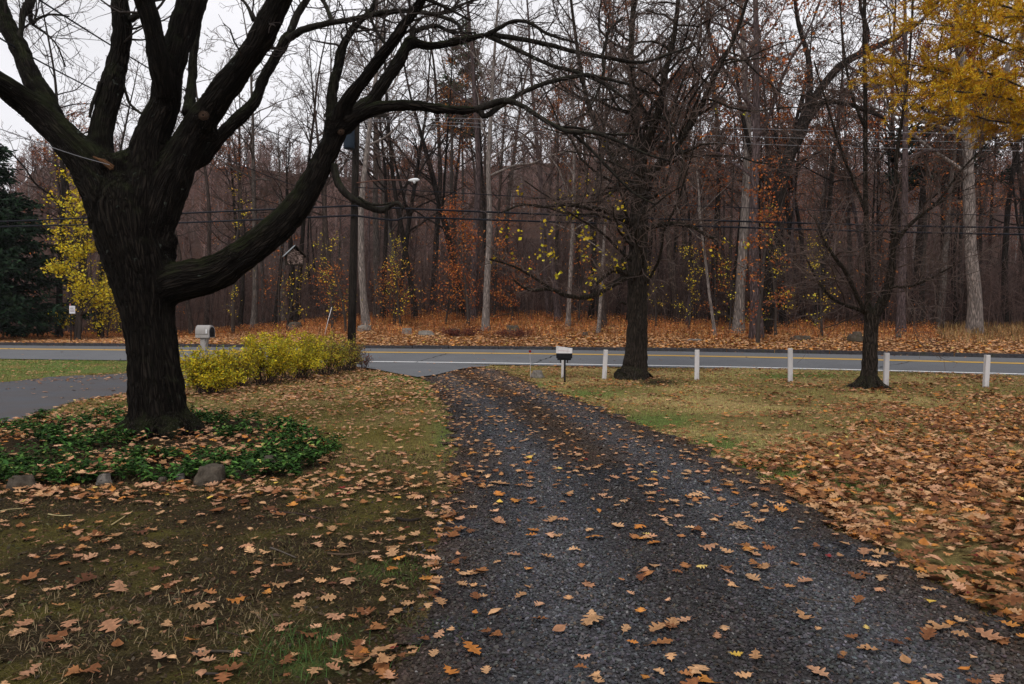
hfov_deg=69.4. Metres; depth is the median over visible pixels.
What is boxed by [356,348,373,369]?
weed clump
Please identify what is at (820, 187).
bare tree
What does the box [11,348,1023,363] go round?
yellow road line
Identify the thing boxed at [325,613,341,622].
fallen leaf
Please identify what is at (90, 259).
bare tree
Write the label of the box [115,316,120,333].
bare tree
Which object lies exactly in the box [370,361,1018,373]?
white road line
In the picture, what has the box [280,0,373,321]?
bare tree
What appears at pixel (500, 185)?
bare tree
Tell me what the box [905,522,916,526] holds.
fallen leaf
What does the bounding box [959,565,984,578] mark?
fallen leaf
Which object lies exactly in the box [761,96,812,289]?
bare tree
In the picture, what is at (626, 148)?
bare tree
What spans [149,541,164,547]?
fallen leaf
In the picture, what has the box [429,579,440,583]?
fallen leaf
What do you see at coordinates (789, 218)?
bare tree
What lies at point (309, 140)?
bare tree
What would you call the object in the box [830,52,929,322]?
bare tree
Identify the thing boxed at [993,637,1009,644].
fallen leaf
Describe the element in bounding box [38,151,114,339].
yellow maple
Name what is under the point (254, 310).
bare tree
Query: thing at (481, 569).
fallen leaf
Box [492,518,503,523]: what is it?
fallen leaf
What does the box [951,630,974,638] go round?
fallen leaf
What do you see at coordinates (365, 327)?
stone
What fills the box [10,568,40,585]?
fallen leaf
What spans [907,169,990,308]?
bare tree
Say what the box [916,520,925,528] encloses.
fallen leaf
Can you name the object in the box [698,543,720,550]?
fallen leaf
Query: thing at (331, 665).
fallen leaf
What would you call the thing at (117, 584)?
fallen leaf
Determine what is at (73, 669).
fallen leaf
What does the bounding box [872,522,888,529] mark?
fallen leaf
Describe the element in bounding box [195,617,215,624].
fallen leaf
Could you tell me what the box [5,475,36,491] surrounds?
stone
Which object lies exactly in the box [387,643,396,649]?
fallen leaf
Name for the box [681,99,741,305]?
bare tree
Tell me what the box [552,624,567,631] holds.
fallen leaf
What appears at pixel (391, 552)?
fallen leaf
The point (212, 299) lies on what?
bare tree
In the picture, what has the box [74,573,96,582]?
fallen leaf
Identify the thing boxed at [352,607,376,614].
fallen leaf
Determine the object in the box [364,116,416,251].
bare tree
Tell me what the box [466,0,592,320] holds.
bare tree
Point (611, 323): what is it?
verge weeds
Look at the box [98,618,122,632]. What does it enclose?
fallen leaf
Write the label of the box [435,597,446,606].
fallen leaf
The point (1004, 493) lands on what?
fallen leaf
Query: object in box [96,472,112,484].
stone
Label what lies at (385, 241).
bare tree
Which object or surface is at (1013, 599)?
fallen leaf
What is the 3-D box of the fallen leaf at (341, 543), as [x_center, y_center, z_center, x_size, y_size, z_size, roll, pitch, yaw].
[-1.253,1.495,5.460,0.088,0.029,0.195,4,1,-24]
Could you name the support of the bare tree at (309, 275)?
on the hill
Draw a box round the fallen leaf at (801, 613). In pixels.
[792,607,813,618]
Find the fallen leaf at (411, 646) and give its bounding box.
[406,644,423,648]
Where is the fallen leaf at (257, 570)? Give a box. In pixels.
[244,567,260,576]
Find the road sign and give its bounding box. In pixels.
[69,304,74,340]
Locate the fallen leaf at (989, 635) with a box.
[967,626,1001,639]
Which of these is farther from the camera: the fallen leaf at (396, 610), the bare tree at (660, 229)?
the bare tree at (660, 229)
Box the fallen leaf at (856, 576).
[845,571,865,578]
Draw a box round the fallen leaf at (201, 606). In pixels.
[179,602,210,609]
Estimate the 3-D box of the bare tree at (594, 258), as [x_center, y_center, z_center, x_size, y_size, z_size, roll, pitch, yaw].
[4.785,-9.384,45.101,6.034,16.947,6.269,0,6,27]
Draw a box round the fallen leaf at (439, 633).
[434,628,443,637]
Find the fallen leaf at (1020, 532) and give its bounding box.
[1014,529,1023,535]
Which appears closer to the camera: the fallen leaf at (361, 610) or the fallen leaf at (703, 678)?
the fallen leaf at (703, 678)
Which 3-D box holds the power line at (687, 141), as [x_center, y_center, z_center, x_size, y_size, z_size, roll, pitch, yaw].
[14.918,-7.712,28.354,40.367,0.598,0.386,0,2,-5]
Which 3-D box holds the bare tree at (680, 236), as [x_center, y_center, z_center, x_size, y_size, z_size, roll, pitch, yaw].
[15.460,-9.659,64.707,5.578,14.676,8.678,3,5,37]
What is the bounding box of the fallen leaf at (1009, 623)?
[997,620,1019,626]
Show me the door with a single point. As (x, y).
(212, 332)
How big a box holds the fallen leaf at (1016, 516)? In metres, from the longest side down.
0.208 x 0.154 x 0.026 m
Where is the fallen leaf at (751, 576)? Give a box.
[746,573,762,583]
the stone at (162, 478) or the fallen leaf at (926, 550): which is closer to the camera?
the fallen leaf at (926, 550)
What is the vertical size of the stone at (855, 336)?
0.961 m
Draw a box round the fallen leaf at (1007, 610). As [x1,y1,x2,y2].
[999,607,1013,615]
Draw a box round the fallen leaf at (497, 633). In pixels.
[489,630,502,639]
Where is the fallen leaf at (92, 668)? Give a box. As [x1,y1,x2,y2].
[78,661,102,673]
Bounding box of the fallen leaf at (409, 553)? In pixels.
[403,551,417,556]
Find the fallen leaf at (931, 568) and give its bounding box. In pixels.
[924,563,940,571]
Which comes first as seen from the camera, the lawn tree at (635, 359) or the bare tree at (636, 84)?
the lawn tree at (635, 359)
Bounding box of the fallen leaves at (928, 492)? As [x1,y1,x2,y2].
[0,320,1023,683]
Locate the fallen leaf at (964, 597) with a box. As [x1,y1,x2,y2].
[958,594,982,602]
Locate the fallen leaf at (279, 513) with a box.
[270,511,285,514]
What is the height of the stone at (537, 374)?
0.437 m
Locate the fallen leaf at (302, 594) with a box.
[293,592,310,598]
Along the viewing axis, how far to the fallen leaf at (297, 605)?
4.34 m
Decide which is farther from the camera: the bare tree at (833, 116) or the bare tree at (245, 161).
the bare tree at (245, 161)
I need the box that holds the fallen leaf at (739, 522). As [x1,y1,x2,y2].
[728,521,744,525]
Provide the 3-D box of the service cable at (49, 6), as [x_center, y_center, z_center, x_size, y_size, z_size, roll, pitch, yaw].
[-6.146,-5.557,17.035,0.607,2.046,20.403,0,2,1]
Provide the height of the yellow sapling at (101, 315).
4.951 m
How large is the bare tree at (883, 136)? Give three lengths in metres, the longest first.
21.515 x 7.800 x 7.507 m
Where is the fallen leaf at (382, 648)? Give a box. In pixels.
[364,646,389,660]
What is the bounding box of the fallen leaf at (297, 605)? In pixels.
[291,599,305,607]
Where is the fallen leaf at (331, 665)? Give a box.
[326,662,343,672]
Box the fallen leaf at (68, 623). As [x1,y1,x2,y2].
[61,617,78,627]
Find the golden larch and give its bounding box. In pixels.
[847,0,1023,150]
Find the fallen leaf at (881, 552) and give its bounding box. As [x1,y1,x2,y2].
[871,548,891,557]
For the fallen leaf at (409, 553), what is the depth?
5.16 m
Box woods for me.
[0,129,1023,319]
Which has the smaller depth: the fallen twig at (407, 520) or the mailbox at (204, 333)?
the fallen twig at (407, 520)
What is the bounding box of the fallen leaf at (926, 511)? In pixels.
[913,509,935,514]
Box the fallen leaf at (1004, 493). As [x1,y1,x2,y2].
[996,490,1013,495]
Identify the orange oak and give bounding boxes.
[430,52,472,313]
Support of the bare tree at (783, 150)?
on the hill
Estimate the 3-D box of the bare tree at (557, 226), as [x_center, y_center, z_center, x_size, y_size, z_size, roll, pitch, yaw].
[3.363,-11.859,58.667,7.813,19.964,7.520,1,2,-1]
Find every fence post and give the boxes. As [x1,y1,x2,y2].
[561,360,563,377]
[602,350,607,378]
[694,350,699,379]
[788,348,792,380]
[883,353,889,384]
[982,355,990,387]
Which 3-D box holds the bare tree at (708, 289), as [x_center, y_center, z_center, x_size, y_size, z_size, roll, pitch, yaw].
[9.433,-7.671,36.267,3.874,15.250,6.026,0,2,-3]
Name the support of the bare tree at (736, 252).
on the ground at (958, 556)
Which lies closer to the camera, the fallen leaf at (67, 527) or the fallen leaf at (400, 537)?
the fallen leaf at (400, 537)
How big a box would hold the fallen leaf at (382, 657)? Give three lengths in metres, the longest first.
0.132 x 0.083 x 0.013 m
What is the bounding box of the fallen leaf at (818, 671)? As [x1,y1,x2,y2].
[806,665,832,680]
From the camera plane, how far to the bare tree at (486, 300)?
40.61 m
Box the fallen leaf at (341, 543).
[337,541,346,547]
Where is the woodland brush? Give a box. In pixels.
[2,209,1023,334]
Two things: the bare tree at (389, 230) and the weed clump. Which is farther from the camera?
the bare tree at (389, 230)
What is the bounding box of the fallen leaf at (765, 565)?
[755,563,776,568]
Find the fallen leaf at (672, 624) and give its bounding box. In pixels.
[662,622,677,627]
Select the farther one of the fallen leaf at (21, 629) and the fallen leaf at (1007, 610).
the fallen leaf at (1007, 610)
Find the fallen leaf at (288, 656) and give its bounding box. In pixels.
[279,653,293,663]
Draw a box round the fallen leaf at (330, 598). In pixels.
[319,593,335,600]
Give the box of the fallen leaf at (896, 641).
[884,638,909,645]
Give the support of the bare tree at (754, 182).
on the ground at (958, 556)
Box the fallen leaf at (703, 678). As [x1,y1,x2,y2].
[685,674,717,682]
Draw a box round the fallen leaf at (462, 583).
[457,581,467,585]
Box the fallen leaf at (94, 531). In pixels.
[91,529,103,535]
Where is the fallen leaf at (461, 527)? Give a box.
[447,525,466,529]
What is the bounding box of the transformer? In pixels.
[344,130,354,149]
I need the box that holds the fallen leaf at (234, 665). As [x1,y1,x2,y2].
[214,662,254,670]
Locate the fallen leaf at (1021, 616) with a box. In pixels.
[1015,610,1023,621]
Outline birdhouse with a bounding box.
[282,228,306,265]
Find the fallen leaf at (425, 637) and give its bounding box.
[417,635,429,639]
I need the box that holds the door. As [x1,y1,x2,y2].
[210,327,214,336]
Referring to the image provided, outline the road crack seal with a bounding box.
[414,353,909,367]
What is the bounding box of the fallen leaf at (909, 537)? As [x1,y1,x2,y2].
[900,534,917,538]
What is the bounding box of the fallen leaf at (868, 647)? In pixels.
[856,643,880,649]
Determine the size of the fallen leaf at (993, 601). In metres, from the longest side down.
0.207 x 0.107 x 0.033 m
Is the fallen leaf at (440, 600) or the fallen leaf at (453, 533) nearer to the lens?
the fallen leaf at (440, 600)
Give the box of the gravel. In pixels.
[337,370,1023,683]
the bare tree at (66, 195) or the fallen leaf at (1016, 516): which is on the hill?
the bare tree at (66, 195)
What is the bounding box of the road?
[0,345,1023,374]
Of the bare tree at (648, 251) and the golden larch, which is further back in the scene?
the bare tree at (648, 251)
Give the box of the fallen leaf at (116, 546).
[108,544,120,548]
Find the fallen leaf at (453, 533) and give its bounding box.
[445,531,459,539]
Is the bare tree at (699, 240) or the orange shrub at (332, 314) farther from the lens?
the bare tree at (699, 240)
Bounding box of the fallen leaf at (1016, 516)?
[1008,513,1023,521]
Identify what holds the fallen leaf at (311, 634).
on the ground at (958, 556)
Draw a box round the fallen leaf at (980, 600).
[972,598,994,602]
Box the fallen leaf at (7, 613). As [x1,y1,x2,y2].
[0,609,13,616]
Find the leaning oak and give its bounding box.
[701,0,952,333]
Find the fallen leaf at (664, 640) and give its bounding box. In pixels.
[649,637,672,644]
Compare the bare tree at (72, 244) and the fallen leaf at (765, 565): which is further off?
the bare tree at (72, 244)
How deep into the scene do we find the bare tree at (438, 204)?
49.52 m
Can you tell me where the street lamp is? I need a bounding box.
[357,178,419,183]
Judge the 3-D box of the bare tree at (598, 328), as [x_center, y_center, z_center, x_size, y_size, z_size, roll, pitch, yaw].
[4.209,-8.485,39.451,6.944,16.529,4.464,0,2,12]
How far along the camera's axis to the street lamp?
26.41 m
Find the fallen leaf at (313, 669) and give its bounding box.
[307,667,322,676]
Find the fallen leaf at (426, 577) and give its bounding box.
[420,575,432,581]
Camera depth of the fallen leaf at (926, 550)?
5.35 m
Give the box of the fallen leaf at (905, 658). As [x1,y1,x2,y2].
[900,652,911,663]
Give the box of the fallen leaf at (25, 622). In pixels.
[14,618,33,625]
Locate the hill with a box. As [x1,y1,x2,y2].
[9,161,1023,331]
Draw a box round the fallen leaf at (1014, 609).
[1009,607,1021,614]
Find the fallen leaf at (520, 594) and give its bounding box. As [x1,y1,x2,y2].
[515,591,526,597]
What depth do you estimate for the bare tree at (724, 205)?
60.56 m
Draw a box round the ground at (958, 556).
[0,314,1023,683]
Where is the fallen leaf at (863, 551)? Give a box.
[857,548,870,557]
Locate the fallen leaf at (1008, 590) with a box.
[994,584,1011,592]
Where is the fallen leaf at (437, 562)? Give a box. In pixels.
[422,561,438,567]
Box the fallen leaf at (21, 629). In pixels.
[3,627,27,635]
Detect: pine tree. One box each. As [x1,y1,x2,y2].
[430,16,488,273]
[879,106,986,325]
[936,107,1016,319]
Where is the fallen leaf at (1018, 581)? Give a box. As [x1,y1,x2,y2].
[1002,578,1021,582]
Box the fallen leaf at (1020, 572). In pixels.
[1003,567,1023,573]
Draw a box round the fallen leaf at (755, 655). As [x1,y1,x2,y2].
[749,648,761,658]
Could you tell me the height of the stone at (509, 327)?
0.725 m
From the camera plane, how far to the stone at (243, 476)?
7.75 m
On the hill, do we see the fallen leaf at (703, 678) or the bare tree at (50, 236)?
the bare tree at (50, 236)
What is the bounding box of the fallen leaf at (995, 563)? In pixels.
[989,562,1002,565]
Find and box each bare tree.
[0,0,123,337]
[0,93,91,331]
[4,102,97,332]
[13,156,78,303]
[34,190,97,275]
[36,159,89,287]
[51,203,86,330]
[57,209,85,305]
[71,219,93,279]
[97,25,147,336]
[106,55,206,333]
[115,109,136,145]
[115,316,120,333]
[137,32,235,324]
[143,94,206,240]
[178,111,290,325]
[187,0,305,327]
[189,198,226,324]
[197,124,277,310]
[199,117,290,324]
[208,177,274,328]
[209,45,293,314]
[221,113,333,322]
[233,6,350,322]
[249,125,302,323]
[255,121,305,326]
[268,168,310,296]
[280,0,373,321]
[282,171,336,300]
[283,170,329,309]
[287,0,440,317]
[290,0,369,323]
[309,190,365,314]
[318,0,475,319]
[330,113,423,240]
[331,75,448,312]
[332,0,435,326]
[343,120,387,302]
[346,6,411,319]
[357,0,471,319]
[359,0,498,310]
[360,2,482,316]
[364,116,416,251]
[365,120,442,292]
[372,171,392,248]
[380,156,441,303]
[380,161,429,257]
[383,37,460,314]
[399,0,513,320]
[418,45,513,208]
[420,6,533,307]
[422,14,521,267]
[430,25,512,258]
[430,156,474,275]
[434,115,467,312]
[440,0,595,331]
[447,18,540,316]
[458,67,521,288]
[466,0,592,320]
[481,140,527,311]
[487,0,572,296]
[494,0,652,326]
[503,79,585,316]
[509,81,591,311]
[516,25,595,299]
[527,32,651,332]
[531,50,633,322]
[538,29,659,314]
[550,156,591,312]
[551,0,657,319]
[559,0,665,328]
[576,0,681,321]
[586,103,655,317]
[603,130,660,233]
[605,102,671,222]
[607,76,680,319]
[608,61,740,323]
[609,36,718,298]
[609,155,656,303]
[627,99,690,320]
[628,10,715,319]
[647,1,742,318]
[648,184,722,317]
[650,138,702,321]
[652,0,781,321]
[652,51,722,320]
[655,143,721,285]
[660,0,792,333]
[661,0,846,338]
[663,52,739,335]
[667,50,731,321]
[672,0,745,318]
[672,106,727,325]
[674,116,737,289]
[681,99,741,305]
[690,42,779,314]
[692,155,766,319]
[699,0,795,322]
[702,151,741,318]
[703,133,727,272]
[705,82,774,323]
[705,87,814,239]
[707,2,794,326]
[709,42,813,277]
[712,23,832,321]
[725,27,830,209]
[732,6,900,327]
[735,84,786,270]
[743,16,806,317]
[760,91,814,227]
[760,109,827,276]
[760,126,828,298]
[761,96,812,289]
[763,0,899,326]
[779,104,870,312]
[787,107,862,256]
[795,0,1023,332]
[796,60,869,325]
[798,112,862,282]
[799,80,888,321]
[801,76,889,251]
[803,145,876,246]
[809,93,854,276]
[820,141,871,322]
[827,0,995,312]
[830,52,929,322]
[831,0,986,334]
[832,46,956,278]
[836,0,1022,325]
[839,115,916,324]
[847,145,900,305]
[861,30,917,280]
[872,44,1009,221]
[882,158,932,316]
[891,19,1023,327]
[902,1,1008,262]
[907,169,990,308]
[910,166,960,311]
[911,118,987,283]
[915,1,1023,322]
[923,118,1022,255]
[926,4,1023,326]
[937,119,993,327]
[944,64,1023,239]
[948,149,1023,319]
[951,52,1022,296]
[953,111,1019,299]
[974,132,1023,264]
[979,114,1023,275]
[991,140,1023,196]
[994,60,1023,223]
[998,11,1023,325]
[1000,52,1023,286]
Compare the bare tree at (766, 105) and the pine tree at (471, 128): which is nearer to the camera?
the bare tree at (766, 105)
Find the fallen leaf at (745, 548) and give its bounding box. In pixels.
[743,546,756,549]
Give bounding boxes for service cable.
[0,37,352,203]
[39,0,354,154]
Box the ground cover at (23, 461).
[0,401,346,484]
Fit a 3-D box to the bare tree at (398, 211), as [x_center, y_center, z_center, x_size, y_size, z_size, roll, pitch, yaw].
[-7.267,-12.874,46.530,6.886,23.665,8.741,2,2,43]
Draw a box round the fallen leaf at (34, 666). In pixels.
[30,663,41,669]
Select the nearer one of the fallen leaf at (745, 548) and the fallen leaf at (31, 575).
the fallen leaf at (31, 575)
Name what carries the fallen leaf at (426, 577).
on the ground at (958, 556)
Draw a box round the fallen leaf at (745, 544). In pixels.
[735,542,751,545]
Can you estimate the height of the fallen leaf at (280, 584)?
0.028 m
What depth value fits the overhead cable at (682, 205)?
27.84 m
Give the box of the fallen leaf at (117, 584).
[109,579,128,591]
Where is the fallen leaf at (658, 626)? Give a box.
[649,621,668,630]
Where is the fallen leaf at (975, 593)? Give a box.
[964,592,990,596]
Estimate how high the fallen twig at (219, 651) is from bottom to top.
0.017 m
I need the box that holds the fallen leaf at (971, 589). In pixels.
[946,584,976,595]
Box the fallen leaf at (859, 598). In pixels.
[852,595,864,603]
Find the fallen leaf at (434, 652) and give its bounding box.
[428,648,438,656]
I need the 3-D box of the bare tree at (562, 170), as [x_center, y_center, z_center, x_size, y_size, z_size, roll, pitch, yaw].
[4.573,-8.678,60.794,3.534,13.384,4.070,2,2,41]
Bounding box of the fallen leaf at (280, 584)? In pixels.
[272,582,287,587]
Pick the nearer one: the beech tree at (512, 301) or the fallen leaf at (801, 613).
the fallen leaf at (801, 613)
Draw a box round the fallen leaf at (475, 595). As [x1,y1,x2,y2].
[470,592,481,598]
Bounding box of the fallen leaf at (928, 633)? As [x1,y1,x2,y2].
[919,626,936,639]
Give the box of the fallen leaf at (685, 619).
[677,616,694,621]
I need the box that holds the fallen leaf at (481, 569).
[473,566,487,571]
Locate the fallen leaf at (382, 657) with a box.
[374,652,390,663]
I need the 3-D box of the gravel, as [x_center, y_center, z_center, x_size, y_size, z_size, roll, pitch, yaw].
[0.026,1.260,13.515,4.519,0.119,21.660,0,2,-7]
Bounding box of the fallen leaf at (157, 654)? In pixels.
[151,649,170,661]
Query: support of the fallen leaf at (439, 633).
on the gravel
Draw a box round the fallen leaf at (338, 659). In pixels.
[331,657,342,663]
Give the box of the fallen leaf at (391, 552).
[386,547,398,555]
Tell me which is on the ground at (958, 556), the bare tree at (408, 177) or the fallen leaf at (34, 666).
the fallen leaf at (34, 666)
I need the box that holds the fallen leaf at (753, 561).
[748,558,760,567]
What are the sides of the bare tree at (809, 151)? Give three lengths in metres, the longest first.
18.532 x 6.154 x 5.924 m
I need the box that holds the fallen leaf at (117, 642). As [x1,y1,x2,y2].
[111,638,123,650]
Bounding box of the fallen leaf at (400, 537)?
[395,535,405,539]
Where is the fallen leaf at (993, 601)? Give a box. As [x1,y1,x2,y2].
[982,598,1000,604]
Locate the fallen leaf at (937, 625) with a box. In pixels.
[923,621,959,629]
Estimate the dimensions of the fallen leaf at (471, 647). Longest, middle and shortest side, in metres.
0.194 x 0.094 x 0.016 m
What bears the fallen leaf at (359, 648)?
on the ground at (958, 556)
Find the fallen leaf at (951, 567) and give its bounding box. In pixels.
[937,564,959,572]
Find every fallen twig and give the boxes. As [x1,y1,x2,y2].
[192,650,248,653]
[203,672,218,674]
[270,547,295,557]
[271,511,327,520]
[327,551,360,555]
[395,517,421,521]
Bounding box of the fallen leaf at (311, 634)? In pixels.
[297,630,318,636]
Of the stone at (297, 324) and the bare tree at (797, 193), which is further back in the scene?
the bare tree at (797, 193)
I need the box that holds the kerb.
[0,342,1023,357]
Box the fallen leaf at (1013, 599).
[997,593,1023,604]
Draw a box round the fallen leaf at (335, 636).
[327,633,341,641]
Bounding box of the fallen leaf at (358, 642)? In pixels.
[351,639,363,645]
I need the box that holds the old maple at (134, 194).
[0,0,702,442]
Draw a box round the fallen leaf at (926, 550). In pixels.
[914,546,937,553]
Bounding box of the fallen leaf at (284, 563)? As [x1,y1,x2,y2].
[276,562,296,565]
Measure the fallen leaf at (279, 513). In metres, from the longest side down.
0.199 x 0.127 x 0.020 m
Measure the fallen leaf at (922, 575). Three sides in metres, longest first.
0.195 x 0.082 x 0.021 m
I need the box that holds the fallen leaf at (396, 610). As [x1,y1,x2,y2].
[387,608,402,618]
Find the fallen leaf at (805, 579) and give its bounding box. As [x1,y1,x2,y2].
[798,576,812,581]
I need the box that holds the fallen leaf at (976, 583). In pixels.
[968,579,984,584]
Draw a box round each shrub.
[179,342,247,394]
[208,342,259,388]
[230,331,305,384]
[264,325,332,379]
[294,330,359,375]
[309,256,357,327]
[332,333,365,371]
[369,258,431,323]
[440,324,482,336]
[487,328,533,337]
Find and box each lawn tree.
[480,0,864,379]
[728,0,1023,389]
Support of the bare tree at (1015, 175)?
on the ground at (958, 556)
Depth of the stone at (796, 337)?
34.06 m
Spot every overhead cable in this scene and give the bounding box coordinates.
[0,205,352,221]
[0,215,352,226]
[353,205,1023,228]
[353,215,1023,234]
[354,187,1023,215]
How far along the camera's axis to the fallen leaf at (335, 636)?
3.88 m
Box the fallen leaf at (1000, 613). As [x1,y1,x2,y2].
[991,610,1006,618]
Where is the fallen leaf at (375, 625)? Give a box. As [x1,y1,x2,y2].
[363,621,388,630]
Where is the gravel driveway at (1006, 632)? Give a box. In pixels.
[394,368,1023,683]
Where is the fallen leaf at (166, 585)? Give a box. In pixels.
[161,582,174,587]
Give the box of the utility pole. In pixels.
[323,114,386,364]
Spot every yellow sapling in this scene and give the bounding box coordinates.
[75,260,121,337]
[223,173,252,334]
[280,260,314,329]
[313,231,356,330]
[382,234,419,327]
[647,256,668,326]
[674,241,715,328]
[706,245,748,332]
[740,204,797,334]
[797,236,840,335]
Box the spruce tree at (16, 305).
[0,143,98,337]
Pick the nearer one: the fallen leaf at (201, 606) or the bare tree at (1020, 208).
the fallen leaf at (201, 606)
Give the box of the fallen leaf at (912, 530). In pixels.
[903,526,921,532]
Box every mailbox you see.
[195,325,214,358]
[556,346,572,381]
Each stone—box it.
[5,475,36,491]
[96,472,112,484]
[158,476,167,484]
[175,473,184,480]
[193,463,225,486]
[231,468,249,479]
[258,455,276,470]
[287,322,301,329]
[357,325,371,331]
[401,328,412,334]
[418,330,433,335]
[506,325,518,331]
[531,370,544,377]
[789,335,810,340]
[846,331,862,342]
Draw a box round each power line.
[367,119,1016,142]
[376,121,1007,150]
[387,116,969,133]
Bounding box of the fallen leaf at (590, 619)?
[580,615,603,625]
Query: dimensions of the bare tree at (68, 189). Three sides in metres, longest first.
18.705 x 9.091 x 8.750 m
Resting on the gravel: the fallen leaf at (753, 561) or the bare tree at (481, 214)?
the fallen leaf at (753, 561)
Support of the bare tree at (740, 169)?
on the hill
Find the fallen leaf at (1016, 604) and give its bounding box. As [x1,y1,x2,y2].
[1008,602,1022,606]
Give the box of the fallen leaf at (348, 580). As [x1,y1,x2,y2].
[340,577,354,584]
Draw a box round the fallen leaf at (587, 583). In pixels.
[581,579,594,588]
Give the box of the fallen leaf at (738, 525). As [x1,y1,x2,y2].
[735,524,747,528]
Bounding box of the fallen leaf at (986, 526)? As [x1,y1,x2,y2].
[976,525,992,527]
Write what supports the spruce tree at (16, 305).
on the ground at (958, 556)
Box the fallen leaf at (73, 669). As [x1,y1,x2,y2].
[59,665,83,676]
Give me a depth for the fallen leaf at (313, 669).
3.52 m
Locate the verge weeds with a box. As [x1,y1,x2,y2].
[0,308,1023,344]
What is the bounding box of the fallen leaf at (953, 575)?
[936,570,959,580]
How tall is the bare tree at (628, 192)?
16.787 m
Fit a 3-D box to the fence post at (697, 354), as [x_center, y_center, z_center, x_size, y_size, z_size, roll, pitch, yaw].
[5.099,0.729,20.381,0.121,1.031,0.121,1,2,18]
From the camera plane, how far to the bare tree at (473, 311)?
47.70 m
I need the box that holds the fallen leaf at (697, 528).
[692,526,702,530]
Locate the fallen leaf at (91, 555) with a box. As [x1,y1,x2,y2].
[81,552,97,560]
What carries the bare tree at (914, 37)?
on the ground at (958, 556)
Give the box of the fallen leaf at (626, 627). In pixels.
[621,624,630,631]
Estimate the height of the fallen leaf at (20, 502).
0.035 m
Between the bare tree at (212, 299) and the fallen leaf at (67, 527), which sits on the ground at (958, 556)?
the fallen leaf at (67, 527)
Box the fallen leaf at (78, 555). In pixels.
[72,553,83,557]
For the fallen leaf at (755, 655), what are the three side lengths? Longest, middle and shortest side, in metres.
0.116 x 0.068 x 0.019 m
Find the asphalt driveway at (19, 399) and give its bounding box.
[0,369,253,422]
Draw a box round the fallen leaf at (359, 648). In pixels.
[345,645,368,666]
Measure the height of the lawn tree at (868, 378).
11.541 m
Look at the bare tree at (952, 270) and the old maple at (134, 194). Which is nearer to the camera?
the old maple at (134, 194)
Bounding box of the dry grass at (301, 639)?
[0,455,478,683]
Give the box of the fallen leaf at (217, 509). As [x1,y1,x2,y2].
[209,506,224,511]
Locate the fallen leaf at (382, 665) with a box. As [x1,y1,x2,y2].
[373,662,392,669]
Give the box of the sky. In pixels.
[0,0,1023,191]
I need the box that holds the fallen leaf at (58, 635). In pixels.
[41,628,70,641]
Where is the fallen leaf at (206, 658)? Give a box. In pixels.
[200,655,219,660]
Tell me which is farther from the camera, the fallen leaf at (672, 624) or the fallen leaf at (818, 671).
the fallen leaf at (672, 624)
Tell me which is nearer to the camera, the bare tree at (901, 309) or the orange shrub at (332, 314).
the bare tree at (901, 309)
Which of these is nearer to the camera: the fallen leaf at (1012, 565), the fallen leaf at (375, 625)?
the fallen leaf at (375, 625)
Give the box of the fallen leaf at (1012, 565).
[1004,561,1021,568]
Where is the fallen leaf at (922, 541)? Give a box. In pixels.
[919,537,928,544]
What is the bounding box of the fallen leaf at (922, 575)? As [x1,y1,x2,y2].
[917,572,928,577]
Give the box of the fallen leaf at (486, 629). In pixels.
[478,627,491,631]
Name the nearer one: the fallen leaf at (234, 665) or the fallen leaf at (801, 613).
the fallen leaf at (234, 665)
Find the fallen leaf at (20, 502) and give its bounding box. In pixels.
[14,498,31,503]
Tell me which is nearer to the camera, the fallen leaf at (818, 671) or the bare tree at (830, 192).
the fallen leaf at (818, 671)
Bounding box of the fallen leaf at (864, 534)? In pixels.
[857,532,873,537]
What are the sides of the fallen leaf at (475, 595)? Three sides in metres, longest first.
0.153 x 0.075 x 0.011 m
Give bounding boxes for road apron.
[355,362,488,376]
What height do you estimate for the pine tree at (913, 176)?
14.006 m
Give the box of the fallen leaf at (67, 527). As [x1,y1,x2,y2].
[64,526,76,529]
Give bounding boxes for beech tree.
[254,235,299,326]
[426,241,471,323]
[434,190,484,325]
[471,214,520,319]
[490,244,540,321]
[553,234,598,319]
[691,222,736,326]
[735,155,793,343]
[849,237,914,313]
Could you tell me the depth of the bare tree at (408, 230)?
50.77 m
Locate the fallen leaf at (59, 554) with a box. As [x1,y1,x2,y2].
[49,552,63,557]
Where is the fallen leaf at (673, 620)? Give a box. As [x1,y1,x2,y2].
[665,617,679,629]
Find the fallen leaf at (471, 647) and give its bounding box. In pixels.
[461,637,481,654]
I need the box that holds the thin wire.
[0,129,109,164]
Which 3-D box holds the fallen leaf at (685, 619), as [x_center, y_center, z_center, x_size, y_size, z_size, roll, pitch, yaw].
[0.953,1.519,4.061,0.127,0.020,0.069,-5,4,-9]
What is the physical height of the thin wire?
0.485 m
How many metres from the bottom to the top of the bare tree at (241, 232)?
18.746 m
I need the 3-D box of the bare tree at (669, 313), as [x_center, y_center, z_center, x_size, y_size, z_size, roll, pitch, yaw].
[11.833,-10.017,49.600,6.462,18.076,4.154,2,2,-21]
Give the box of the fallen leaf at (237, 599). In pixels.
[226,596,245,603]
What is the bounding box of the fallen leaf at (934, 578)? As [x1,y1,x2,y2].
[918,576,945,580]
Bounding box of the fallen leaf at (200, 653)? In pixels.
[189,650,210,655]
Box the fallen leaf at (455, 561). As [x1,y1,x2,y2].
[447,558,459,563]
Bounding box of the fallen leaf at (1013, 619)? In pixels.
[1007,616,1022,623]
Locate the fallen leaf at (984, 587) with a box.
[965,584,998,592]
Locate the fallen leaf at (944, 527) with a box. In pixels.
[929,522,949,530]
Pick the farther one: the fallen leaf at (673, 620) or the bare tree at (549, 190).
the bare tree at (549, 190)
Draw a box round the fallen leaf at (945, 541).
[936,539,953,543]
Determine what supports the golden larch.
on the ground at (958, 556)

